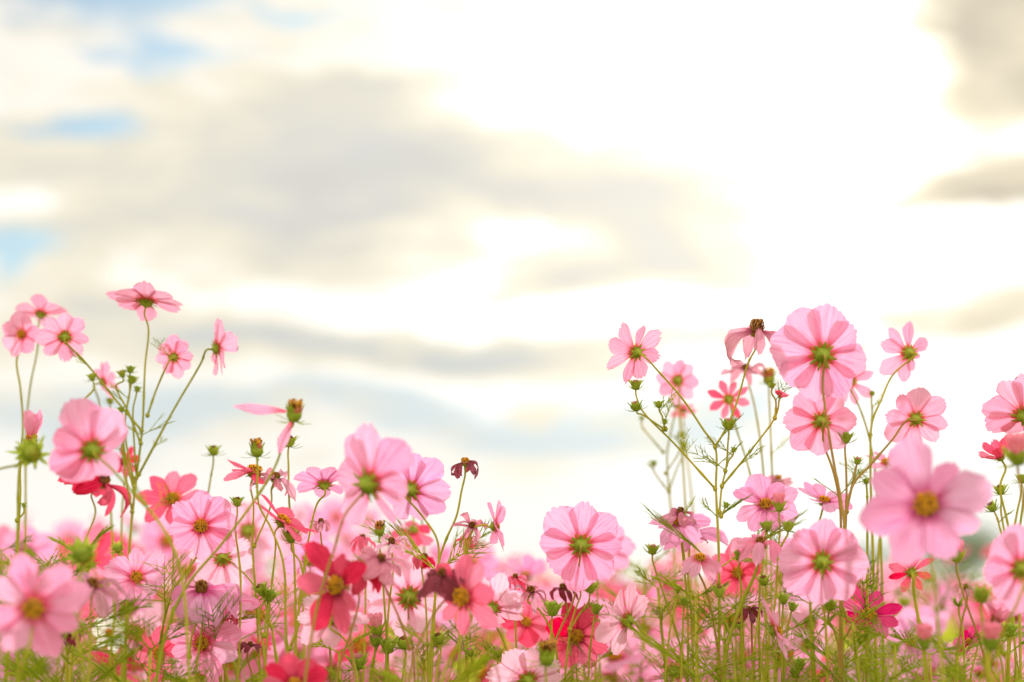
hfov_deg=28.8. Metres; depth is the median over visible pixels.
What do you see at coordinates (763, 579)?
cosmos bud
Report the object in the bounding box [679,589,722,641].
cosmos flower
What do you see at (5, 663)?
leafy shoot
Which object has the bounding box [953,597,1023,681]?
cosmos flower
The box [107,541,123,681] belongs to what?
cosmos bud
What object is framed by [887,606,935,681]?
cosmos flower
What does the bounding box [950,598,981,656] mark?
cosmos flower
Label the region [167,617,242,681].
cosmos flower
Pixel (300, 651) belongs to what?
cosmos flower
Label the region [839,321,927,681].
cosmos flower
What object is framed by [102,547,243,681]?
cosmos flower
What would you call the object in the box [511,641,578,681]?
cosmos flower
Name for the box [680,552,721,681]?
cosmos flower
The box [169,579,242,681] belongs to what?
cosmos flower
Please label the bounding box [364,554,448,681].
cosmos flower
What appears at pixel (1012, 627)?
cosmos bud
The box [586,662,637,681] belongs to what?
cosmos flower
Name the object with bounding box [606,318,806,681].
cosmos plant
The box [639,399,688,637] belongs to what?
cosmos bud
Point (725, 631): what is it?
leafy shoot
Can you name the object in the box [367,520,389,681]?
cosmos seed head
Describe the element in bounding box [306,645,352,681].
cosmos flower
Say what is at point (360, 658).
cosmos bud
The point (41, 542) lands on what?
cosmos flower
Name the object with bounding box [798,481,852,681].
cosmos flower
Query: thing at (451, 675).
cosmos flower
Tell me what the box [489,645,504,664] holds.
cosmos bud
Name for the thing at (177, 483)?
cosmos flower
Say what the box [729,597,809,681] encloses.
cosmos flower
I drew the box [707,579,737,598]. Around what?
cosmos flower
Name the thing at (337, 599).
cosmos flower
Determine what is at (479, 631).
cosmos flower
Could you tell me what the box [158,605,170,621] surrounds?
cosmos flower
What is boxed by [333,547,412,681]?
cosmos flower
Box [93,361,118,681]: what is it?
cosmos flower
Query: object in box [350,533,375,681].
cosmos flower
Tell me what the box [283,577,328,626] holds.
cosmos flower
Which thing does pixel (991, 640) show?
cosmos bud
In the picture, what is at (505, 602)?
cosmos flower
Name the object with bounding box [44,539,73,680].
cosmos flower
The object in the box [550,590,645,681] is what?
cosmos flower
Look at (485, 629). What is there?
cosmos flower
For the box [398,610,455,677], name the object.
cosmos flower
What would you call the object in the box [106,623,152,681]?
cosmos flower
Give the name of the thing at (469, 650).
cosmos bud
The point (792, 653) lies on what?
cosmos flower
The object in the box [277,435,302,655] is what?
cosmos bud
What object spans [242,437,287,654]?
cosmos seed head
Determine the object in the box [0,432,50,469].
cosmos bud
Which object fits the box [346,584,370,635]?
cosmos flower
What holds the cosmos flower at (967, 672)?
on the ground
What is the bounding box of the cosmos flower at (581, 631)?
[545,602,608,681]
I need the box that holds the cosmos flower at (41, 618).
[0,552,89,681]
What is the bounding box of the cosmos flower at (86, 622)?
[59,620,100,681]
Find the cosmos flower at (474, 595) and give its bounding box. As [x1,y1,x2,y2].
[360,555,498,681]
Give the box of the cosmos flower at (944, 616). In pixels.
[850,597,949,681]
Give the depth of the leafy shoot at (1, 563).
1.70 m
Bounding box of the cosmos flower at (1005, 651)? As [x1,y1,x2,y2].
[1001,649,1023,681]
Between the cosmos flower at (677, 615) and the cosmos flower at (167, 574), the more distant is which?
the cosmos flower at (677, 615)
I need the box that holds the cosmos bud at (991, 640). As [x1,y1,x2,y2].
[972,621,1004,681]
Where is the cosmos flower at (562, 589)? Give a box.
[549,583,577,681]
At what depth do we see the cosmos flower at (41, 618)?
1.18 m
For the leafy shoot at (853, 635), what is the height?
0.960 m
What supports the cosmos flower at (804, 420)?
on the ground
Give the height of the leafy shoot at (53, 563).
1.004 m
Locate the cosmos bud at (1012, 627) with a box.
[1000,621,1021,681]
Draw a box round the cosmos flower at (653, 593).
[646,567,684,626]
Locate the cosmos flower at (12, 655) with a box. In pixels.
[0,644,46,681]
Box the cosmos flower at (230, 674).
[207,663,244,681]
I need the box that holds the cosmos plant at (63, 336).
[35,280,238,681]
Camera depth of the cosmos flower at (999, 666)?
1.86 m
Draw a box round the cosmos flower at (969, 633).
[952,625,980,681]
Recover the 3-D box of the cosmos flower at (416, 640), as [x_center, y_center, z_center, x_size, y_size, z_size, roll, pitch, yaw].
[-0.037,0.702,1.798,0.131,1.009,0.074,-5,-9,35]
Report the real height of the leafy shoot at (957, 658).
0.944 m
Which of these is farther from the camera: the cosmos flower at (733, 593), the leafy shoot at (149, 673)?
the cosmos flower at (733, 593)
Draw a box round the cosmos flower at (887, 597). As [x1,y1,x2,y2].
[861,561,905,642]
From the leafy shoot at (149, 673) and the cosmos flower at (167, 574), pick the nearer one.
the leafy shoot at (149, 673)
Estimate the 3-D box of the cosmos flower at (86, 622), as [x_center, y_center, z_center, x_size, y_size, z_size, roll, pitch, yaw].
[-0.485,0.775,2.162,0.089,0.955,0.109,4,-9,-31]
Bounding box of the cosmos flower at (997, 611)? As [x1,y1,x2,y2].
[983,595,1023,681]
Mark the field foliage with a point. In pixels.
(945, 635)
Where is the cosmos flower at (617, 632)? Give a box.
[594,583,694,681]
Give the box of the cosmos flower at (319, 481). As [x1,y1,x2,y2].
[293,467,342,654]
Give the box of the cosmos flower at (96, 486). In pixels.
[58,475,131,681]
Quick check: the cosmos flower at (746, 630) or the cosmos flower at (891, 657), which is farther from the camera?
the cosmos flower at (891, 657)
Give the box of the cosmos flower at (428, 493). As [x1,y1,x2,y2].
[359,453,491,681]
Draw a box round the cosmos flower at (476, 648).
[443,612,476,681]
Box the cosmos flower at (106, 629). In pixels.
[91,613,127,681]
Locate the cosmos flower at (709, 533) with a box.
[658,525,728,681]
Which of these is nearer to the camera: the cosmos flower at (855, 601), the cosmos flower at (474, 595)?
the cosmos flower at (474, 595)
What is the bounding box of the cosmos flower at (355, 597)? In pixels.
[346,589,368,612]
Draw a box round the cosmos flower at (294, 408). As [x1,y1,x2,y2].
[155,398,311,681]
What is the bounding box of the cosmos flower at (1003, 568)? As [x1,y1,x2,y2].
[983,523,1023,681]
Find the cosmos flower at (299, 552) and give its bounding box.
[280,534,333,659]
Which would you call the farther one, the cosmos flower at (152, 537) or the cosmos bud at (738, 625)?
the cosmos flower at (152, 537)
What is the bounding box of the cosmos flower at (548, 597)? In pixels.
[537,583,602,680]
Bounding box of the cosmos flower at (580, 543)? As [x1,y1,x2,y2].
[539,501,621,640]
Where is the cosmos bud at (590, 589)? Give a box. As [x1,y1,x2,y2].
[561,581,600,681]
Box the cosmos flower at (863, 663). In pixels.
[844,638,889,681]
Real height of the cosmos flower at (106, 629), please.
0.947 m
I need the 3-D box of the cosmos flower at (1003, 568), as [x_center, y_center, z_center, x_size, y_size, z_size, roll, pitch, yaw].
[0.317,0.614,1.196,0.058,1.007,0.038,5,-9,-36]
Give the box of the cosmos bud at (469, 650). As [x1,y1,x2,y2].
[462,646,478,681]
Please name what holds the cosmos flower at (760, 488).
on the ground
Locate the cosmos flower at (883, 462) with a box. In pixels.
[864,449,892,681]
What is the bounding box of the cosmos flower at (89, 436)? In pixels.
[48,398,190,681]
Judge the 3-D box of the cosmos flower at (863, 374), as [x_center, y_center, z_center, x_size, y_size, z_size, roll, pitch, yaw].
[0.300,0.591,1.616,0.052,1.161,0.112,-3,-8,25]
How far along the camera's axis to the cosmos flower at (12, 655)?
2.03 m
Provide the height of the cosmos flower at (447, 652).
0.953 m
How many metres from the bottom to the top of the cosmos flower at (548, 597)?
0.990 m
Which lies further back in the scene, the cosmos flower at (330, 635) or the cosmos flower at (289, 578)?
the cosmos flower at (289, 578)
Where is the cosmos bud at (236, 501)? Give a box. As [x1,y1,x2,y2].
[229,496,245,681]
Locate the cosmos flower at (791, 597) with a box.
[745,537,808,681]
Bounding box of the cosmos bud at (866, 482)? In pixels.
[854,478,893,681]
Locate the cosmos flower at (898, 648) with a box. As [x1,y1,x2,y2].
[808,599,906,679]
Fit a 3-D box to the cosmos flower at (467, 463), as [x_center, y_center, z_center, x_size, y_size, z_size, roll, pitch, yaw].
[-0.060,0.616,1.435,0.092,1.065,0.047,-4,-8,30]
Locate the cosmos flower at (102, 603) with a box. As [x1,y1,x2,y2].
[73,572,127,681]
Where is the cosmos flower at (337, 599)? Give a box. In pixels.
[297,540,366,681]
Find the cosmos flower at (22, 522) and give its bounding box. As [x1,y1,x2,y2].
[20,512,32,528]
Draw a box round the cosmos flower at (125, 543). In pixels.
[97,532,137,610]
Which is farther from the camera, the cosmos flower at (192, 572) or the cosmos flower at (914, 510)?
the cosmos flower at (192, 572)
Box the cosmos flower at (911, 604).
[878,588,925,637]
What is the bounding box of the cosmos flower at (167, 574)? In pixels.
[165,539,195,678]
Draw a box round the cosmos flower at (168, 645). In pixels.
[135,625,175,681]
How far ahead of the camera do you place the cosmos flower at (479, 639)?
3.95 m
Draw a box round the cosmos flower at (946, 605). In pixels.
[937,585,962,655]
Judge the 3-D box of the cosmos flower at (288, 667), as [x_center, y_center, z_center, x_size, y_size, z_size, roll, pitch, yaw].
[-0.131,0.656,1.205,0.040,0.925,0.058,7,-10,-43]
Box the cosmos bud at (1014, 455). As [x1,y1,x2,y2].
[997,431,1023,508]
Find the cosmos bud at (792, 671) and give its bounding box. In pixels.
[786,666,809,681]
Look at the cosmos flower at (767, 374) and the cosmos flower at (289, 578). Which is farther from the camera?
the cosmos flower at (289, 578)
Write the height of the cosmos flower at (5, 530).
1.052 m
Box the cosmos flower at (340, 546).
[302,502,354,643]
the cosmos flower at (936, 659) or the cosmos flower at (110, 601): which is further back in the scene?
the cosmos flower at (110, 601)
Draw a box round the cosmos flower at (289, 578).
[264,573,305,627]
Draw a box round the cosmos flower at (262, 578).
[245,574,301,633]
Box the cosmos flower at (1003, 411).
[981,373,1023,681]
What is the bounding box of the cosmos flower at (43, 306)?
[15,294,67,681]
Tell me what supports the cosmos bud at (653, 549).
on the ground
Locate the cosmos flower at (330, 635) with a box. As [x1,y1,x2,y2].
[297,595,369,681]
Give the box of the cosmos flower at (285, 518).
[252,494,317,679]
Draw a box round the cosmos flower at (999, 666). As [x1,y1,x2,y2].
[959,645,1023,681]
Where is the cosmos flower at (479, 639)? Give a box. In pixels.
[468,632,484,676]
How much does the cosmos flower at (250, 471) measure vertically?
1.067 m
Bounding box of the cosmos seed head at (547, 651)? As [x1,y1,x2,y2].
[522,638,564,681]
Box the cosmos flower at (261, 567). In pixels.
[244,561,267,578]
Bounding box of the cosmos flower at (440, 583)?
[408,566,464,681]
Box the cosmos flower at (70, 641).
[60,633,80,681]
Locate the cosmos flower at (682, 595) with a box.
[654,593,713,645]
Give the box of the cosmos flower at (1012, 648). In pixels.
[940,637,1018,675]
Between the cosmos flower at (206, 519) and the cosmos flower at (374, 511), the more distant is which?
the cosmos flower at (374, 511)
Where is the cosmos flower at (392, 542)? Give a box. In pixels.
[373,533,411,681]
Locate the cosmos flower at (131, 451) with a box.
[117,446,137,681]
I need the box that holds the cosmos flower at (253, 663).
[235,630,284,677]
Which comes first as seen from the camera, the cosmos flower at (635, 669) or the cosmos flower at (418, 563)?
the cosmos flower at (418, 563)
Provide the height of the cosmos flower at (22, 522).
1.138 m
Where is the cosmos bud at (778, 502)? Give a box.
[757,492,797,681]
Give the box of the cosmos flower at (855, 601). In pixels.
[835,580,862,632]
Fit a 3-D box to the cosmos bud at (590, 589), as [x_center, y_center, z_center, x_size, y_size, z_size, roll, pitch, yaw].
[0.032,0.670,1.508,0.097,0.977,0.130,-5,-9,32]
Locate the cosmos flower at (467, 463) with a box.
[386,457,491,681]
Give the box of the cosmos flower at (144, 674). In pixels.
[59,621,176,681]
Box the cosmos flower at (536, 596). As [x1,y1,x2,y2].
[527,584,541,645]
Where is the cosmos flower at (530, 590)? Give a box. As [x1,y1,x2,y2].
[514,584,559,681]
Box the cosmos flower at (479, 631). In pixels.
[461,623,485,680]
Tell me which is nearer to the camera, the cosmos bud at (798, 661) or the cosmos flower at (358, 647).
the cosmos bud at (798, 661)
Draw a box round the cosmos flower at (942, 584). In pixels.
[926,574,958,674]
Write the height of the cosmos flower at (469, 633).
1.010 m
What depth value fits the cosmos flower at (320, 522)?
1.55 m
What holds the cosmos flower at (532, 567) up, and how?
on the ground
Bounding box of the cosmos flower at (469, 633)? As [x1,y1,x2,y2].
[438,535,495,681]
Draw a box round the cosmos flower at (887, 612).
[838,585,902,681]
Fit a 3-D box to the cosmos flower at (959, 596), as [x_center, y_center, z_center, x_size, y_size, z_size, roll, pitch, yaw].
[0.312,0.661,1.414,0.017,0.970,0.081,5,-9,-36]
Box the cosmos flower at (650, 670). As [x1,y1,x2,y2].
[638,637,710,681]
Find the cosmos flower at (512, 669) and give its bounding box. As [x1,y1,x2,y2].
[486,648,561,681]
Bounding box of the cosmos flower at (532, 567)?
[503,554,547,580]
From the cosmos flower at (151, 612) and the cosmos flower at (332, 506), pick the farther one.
the cosmos flower at (332, 506)
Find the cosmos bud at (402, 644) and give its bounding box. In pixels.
[392,633,414,680]
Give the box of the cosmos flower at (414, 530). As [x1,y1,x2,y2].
[390,516,433,681]
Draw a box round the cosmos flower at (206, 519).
[125,490,237,664]
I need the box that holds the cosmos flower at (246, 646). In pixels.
[237,641,262,680]
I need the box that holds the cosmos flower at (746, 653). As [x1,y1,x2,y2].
[720,644,772,681]
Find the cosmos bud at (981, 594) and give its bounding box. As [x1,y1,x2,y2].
[906,584,1023,681]
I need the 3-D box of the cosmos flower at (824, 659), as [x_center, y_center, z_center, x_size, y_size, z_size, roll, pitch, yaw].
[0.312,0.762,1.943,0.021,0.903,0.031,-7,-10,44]
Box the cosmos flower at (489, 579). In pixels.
[473,572,522,650]
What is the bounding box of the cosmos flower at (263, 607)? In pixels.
[245,590,265,616]
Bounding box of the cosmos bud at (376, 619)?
[365,612,396,681]
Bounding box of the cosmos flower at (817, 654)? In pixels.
[788,630,824,678]
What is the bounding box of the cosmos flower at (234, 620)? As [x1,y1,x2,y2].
[222,615,237,681]
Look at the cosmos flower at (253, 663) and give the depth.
1.86 m
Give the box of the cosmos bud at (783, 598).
[770,592,793,680]
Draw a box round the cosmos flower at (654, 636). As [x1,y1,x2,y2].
[635,608,663,639]
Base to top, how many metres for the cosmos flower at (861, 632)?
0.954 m
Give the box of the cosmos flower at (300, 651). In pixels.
[274,632,308,661]
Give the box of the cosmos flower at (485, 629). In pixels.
[474,612,521,666]
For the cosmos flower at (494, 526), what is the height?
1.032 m
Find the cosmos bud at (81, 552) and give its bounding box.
[62,536,98,681]
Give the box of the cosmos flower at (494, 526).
[451,500,505,681]
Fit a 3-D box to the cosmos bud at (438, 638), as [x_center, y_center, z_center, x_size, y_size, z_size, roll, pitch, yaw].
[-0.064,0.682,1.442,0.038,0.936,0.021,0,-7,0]
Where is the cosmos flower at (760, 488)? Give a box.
[733,473,798,681]
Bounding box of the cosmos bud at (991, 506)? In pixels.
[984,474,1023,680]
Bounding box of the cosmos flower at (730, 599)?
[679,597,737,680]
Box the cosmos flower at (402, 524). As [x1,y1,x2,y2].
[393,520,410,674]
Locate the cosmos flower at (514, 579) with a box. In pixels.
[508,573,526,648]
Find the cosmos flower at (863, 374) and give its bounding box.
[843,363,907,681]
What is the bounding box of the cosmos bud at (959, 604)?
[950,597,965,681]
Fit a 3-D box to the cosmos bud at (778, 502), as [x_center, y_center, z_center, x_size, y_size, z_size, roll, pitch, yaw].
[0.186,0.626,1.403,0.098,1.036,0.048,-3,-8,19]
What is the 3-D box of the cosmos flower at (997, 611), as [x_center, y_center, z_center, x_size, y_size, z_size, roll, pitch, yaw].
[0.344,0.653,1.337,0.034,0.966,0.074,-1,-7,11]
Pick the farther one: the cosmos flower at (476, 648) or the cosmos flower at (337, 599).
the cosmos flower at (476, 648)
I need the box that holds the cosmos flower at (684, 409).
[671,403,698,643]
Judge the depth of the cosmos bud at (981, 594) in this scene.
1.30 m
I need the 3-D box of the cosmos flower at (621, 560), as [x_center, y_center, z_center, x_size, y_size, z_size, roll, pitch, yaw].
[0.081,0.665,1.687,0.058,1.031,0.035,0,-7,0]
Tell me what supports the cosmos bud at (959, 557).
on the ground
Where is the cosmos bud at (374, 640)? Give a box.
[362,634,385,681]
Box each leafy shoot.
[0,524,157,681]
[0,535,75,681]
[0,542,113,681]
[0,562,95,681]
[0,614,120,681]
[2,548,161,681]
[63,607,210,681]
[86,641,154,681]
[125,608,263,681]
[165,613,298,681]
[258,626,421,681]
[365,619,500,681]
[380,629,495,681]
[477,638,585,681]
[558,636,612,681]
[566,549,690,681]
[576,563,735,681]
[609,572,787,681]
[647,590,817,681]
[679,556,807,681]
[683,552,854,681]
[735,588,901,681]
[783,578,933,681]
[789,600,923,681]
[823,599,913,681]
[838,608,957,681]
[850,626,1022,681]
[862,627,1016,681]
[929,626,1023,681]
[937,639,1023,681]
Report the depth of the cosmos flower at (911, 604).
3.44 m
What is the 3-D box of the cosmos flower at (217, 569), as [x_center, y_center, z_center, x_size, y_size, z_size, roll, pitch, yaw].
[-0.176,0.650,1.506,0.115,1.014,0.144,5,-9,-36]
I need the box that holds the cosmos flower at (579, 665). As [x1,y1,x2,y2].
[554,658,590,681]
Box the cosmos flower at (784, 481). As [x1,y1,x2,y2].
[767,474,793,679]
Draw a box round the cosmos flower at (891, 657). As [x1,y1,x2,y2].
[885,640,905,681]
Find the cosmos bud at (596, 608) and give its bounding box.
[586,602,606,681]
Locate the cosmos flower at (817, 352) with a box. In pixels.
[769,303,866,681]
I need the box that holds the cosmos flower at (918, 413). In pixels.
[839,387,947,681]
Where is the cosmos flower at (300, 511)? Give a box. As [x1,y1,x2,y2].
[269,503,323,651]
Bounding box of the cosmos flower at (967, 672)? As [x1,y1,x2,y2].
[966,670,985,681]
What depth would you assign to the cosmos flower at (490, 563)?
2.38 m
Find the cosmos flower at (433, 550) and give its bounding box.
[414,543,448,633]
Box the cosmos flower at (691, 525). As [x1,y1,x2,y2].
[649,495,710,681]
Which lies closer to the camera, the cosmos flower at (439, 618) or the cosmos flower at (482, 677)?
the cosmos flower at (482, 677)
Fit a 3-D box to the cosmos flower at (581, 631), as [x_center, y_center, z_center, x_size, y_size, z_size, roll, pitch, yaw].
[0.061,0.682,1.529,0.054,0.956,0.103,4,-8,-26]
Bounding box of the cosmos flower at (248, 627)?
[189,579,293,675]
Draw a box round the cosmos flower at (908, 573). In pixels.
[888,558,934,681]
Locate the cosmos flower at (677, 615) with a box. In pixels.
[667,591,690,627]
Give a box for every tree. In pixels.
[858,531,939,589]
[883,509,1008,584]
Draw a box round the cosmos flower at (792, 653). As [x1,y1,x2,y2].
[787,635,824,679]
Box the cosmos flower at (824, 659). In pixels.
[810,656,834,681]
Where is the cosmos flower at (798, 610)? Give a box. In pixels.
[717,599,831,661]
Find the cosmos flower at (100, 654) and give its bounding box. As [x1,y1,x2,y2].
[83,644,145,681]
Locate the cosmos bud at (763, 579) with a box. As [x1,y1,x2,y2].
[680,573,853,681]
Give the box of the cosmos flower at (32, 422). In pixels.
[14,409,42,681]
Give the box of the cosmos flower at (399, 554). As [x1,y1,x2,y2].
[374,543,458,681]
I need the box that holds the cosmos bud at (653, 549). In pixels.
[643,543,685,680]
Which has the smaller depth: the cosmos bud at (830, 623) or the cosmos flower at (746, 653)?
the cosmos bud at (830, 623)
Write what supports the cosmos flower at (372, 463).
on the ground
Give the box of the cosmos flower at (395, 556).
[375,536,412,677]
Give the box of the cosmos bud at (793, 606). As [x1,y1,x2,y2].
[783,600,814,681]
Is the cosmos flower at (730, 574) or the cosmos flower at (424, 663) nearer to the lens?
the cosmos flower at (730, 574)
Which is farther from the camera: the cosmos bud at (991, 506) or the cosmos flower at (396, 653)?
the cosmos flower at (396, 653)
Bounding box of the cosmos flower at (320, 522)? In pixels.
[309,518,332,681]
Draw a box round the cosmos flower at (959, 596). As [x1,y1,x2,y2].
[952,585,974,681]
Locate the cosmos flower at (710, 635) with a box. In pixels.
[706,626,722,662]
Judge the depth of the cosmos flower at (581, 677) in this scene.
2.31 m
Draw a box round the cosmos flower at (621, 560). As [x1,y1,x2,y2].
[596,525,636,681]
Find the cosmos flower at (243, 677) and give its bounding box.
[241,605,345,680]
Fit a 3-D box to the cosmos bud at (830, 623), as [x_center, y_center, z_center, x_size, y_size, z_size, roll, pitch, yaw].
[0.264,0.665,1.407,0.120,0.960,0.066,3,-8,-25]
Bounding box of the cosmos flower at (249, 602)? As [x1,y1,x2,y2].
[216,590,259,681]
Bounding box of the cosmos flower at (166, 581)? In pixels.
[109,554,171,680]
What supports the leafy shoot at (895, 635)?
on the ground
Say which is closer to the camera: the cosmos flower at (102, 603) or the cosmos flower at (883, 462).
the cosmos flower at (102, 603)
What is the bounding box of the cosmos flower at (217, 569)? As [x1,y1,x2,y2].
[189,534,316,662]
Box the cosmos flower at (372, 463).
[303,422,413,681]
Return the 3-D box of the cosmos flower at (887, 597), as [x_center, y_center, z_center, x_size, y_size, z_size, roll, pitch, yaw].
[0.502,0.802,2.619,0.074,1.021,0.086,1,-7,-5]
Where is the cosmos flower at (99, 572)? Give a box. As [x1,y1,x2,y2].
[73,555,112,680]
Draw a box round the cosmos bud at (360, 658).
[343,650,376,681]
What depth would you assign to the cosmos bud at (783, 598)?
1.48 m
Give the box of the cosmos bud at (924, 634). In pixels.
[908,622,942,681]
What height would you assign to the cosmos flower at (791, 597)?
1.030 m
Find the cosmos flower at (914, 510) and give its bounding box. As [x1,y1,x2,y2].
[859,438,992,681]
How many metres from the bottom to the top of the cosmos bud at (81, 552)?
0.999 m
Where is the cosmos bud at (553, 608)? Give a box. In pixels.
[475,599,607,681]
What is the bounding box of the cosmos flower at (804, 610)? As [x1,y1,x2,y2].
[790,600,830,646]
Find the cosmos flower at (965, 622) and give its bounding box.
[953,621,971,673]
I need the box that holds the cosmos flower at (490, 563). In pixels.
[444,536,509,679]
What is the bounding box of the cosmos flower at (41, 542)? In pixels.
[0,525,57,664]
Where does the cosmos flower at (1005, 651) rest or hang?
on the ground
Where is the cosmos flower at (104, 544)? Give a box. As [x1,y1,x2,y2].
[61,523,115,681]
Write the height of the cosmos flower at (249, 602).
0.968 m
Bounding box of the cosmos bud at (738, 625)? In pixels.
[734,620,744,681]
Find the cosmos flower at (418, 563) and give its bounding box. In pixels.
[412,553,435,672]
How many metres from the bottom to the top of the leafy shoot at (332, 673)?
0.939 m
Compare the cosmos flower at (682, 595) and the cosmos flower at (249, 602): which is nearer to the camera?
the cosmos flower at (249, 602)
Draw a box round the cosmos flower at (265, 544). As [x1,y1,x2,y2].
[231,499,279,616]
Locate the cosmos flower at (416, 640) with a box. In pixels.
[410,558,523,681]
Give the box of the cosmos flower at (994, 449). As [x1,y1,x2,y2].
[978,436,1021,681]
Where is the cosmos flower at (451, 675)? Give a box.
[433,660,457,681]
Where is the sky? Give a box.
[0,0,1023,596]
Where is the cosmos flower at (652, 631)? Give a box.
[618,611,671,678]
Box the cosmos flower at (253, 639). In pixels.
[250,634,270,680]
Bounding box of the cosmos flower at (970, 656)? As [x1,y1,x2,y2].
[965,630,1013,681]
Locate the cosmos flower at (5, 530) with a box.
[0,524,13,603]
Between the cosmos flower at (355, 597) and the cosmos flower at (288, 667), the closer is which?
the cosmos flower at (288, 667)
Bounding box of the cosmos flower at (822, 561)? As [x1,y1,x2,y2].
[778,518,868,681]
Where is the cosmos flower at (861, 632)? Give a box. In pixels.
[823,631,863,656]
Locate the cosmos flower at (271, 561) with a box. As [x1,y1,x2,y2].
[268,559,297,609]
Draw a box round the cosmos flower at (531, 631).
[500,599,550,648]
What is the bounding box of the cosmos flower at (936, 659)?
[887,639,954,681]
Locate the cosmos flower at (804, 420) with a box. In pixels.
[782,392,869,680]
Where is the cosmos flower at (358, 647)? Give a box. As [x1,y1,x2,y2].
[325,607,391,681]
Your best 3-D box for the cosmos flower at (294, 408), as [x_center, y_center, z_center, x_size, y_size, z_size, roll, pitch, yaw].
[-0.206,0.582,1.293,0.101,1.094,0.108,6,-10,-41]
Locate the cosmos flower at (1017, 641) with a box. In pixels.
[1016,625,1023,648]
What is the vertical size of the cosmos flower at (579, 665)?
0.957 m
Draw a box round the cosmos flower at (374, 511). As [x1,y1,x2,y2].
[345,505,381,607]
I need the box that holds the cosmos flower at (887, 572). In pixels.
[878,553,938,642]
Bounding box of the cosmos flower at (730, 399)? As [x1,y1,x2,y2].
[707,380,769,681]
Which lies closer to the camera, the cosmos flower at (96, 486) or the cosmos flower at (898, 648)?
the cosmos flower at (96, 486)
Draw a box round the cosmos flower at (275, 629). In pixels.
[230,593,293,676]
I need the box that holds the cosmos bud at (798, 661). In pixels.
[787,655,811,681]
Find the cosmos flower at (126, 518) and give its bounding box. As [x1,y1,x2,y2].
[117,513,143,539]
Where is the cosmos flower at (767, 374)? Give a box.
[720,362,789,656]
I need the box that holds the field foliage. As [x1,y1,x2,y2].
[7,579,1015,681]
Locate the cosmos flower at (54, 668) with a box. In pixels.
[30,646,70,675]
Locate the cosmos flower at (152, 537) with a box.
[138,512,195,680]
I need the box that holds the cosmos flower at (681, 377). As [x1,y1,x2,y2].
[655,359,699,674]
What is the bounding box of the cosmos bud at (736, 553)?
[703,550,750,681]
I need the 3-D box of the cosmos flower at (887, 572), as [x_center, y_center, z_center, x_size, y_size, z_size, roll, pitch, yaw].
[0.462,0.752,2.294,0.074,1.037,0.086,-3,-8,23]
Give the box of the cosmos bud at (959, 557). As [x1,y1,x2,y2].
[942,540,988,681]
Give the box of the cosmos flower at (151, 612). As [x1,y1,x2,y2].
[72,602,178,681]
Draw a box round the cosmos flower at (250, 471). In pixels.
[223,459,295,681]
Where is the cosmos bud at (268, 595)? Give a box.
[250,581,281,677]
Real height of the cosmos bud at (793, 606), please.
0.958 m
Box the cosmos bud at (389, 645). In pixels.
[376,635,398,681]
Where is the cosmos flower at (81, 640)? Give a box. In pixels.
[74,613,108,667]
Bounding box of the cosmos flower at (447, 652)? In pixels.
[433,620,492,681]
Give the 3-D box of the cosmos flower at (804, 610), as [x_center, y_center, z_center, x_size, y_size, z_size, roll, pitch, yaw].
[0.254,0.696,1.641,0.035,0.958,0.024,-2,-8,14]
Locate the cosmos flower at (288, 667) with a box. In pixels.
[262,652,328,681]
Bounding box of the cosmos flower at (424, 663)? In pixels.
[407,642,450,681]
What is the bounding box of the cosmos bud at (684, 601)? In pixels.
[677,597,690,681]
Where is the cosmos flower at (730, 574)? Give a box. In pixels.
[712,544,760,681]
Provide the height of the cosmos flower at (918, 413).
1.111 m
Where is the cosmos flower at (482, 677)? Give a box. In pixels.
[478,638,499,681]
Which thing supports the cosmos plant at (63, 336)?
on the ground
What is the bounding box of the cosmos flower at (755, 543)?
[722,530,781,681]
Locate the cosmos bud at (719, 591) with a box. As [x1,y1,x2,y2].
[705,584,736,681]
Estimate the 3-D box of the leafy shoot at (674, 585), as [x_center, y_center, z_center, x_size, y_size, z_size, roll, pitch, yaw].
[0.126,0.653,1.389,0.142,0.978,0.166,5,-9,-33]
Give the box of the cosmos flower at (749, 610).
[738,606,762,680]
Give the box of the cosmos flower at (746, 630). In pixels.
[698,595,769,681]
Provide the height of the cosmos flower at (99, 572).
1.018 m
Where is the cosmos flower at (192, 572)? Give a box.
[143,559,205,681]
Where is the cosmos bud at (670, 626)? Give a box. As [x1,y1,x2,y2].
[664,585,686,681]
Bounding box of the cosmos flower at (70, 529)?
[51,518,85,548]
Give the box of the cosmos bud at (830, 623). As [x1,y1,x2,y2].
[818,599,846,681]
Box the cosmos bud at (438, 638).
[426,630,452,681]
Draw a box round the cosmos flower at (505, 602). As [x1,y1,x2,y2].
[482,573,523,650]
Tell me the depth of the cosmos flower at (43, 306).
1.74 m
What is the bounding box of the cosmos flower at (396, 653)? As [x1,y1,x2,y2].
[355,648,411,681]
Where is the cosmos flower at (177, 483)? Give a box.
[129,445,224,681]
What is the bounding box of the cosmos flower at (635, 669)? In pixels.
[625,664,644,681]
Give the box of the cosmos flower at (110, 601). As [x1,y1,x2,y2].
[95,593,156,677]
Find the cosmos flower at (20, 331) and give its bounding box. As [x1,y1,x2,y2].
[2,310,39,681]
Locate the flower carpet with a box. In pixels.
[1,516,1023,677]
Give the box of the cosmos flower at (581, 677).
[573,671,606,681]
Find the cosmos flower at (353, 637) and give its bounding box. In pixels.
[347,634,375,681]
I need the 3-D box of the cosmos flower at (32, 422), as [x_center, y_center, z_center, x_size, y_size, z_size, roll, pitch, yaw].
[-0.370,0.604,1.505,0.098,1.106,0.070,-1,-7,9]
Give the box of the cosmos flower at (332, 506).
[320,495,362,546]
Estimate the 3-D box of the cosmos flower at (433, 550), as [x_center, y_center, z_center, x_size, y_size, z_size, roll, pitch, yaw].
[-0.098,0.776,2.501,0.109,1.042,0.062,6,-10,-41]

